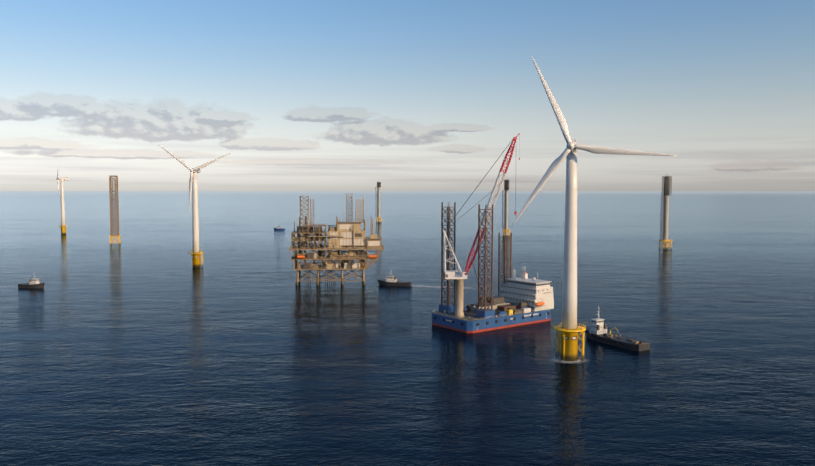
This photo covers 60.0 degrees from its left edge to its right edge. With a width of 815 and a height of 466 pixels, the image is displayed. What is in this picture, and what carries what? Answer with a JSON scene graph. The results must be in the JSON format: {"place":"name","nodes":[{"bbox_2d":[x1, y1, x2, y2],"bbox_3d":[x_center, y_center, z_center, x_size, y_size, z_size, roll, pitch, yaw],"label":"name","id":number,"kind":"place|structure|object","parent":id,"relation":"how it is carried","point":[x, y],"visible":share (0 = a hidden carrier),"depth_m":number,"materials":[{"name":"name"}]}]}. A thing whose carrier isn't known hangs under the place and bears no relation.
{"place":"outdoors","nodes":[
{"label":"outdoors","id":0,"kind":"place"},
{"bbox_2d":[0,191,814,465],"bbox_3d":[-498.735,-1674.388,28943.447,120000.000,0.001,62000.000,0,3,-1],"label":"sea","id":1,"kind":"structure","parent":0,"point":[145,343],"depth_m":381.73,"materials":[{"name":"liquid"}]},
{"bbox_2d":[18,276,44,287],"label":"boat","id":2,"kind":"object","parent":1,"relation":"on","point":[34,282],"visible":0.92,"depth_m":577.69,"materials":[{"name":"black metal"}]},
{"bbox_2d":[56,168,68,234],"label":"turbine","id":3,"kind":"object","parent":1,"relation":"in","point":[63,228],"visible":1,"depth_m":1273.20,"materials":[{"name":"grey metal"}]},
{"bbox_2d":[109,175,120,245],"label":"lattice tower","id":4,"kind":"structure","parent":1,"relation":"in","point":[116,220],"depth_m":1024.36,"materials":[{"name":"grey metal"}]},
{"bbox_2d":[159,145,230,267],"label":"turbine","id":5,"kind":"object","parent":1,"relation":"in","point":[196,252],"visible":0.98,"depth_m":728.65,"materials":[{"name":"grey metal"}]},
{"bbox_2d":[289,194,384,285],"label":"platform","id":6,"kind":"structure","parent":1,"relation":"in","point":[349,238],"depth_m":598.35,"materials":[{"name":"beige metal"}]},
{"bbox_2d":[376,182,381,222],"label":"tower","id":7,"kind":"structure","parent":1,"relation":"on","point":[378,201],"depth_m":1732.74,"materials":[{"name":"grey metal"}]},
{"bbox_2d":[377,273,411,285],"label":"boat","id":8,"kind":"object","parent":1,"relation":"on","point":[390,281],"depth_m":592.01,"materials":[{"name":"metal"}]},
{"bbox_2d":[415,286,490,288],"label":"boat wake","id":9,"kind":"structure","parent":1,"relation":"on","point":[443,287],"depth_m":587.74,"materials":[{"name":"white liquid"}]},
{"bbox_2d":[432,133,553,332],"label":"jack-up crane vessel","id":10,"kind":"object","parent":1,"relation":"on","point":[523,299],"visible":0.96,"depth_m":418.06,"materials":[{"name":"blue metal"}]},
{"bbox_2d":[502,180,509,236],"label":"tower","id":11,"kind":"structure","parent":1,"relation":"on","point":[505,216],"depth_m":1209.54,"materials":[{"name":"grey metal"}]},
{"bbox_2d":[551,355,581,363],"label":"foam","id":12,"kind":"object","parent":1,"relation":"on","point":[578,360],"visible":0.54,"depth_m":332.33,"materials":[{"name":"white"}]},
{"bbox_2d":[512,56,676,361],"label":"turbine","id":13,"kind":"object","parent":1,"relation":"in","point":[569,329],"visible":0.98,"depth_m":328.35,"materials":[{"name":"grey metal"}]},
{"bbox_2d":[585,306,649,350],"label":"vessel","id":14,"kind":"object","parent":1,"relation":"on","point":[597,332],"visible":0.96,"depth_m":369.44,"materials":[{"name":"metal"}]},
{"bbox_2d":[658,176,672,249],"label":"tower","id":15,"kind":"structure","parent":1,"relation":"in","point":[666,190],"depth_m":951.32,"materials":[{"name":"grey metal"}]},
{"bbox_2d":[0,0,814,190],"label":"sky","id":16,"kind":"structure","parent":0,"point":[302,95],"materials":[{"name":"blue"}]}
]}

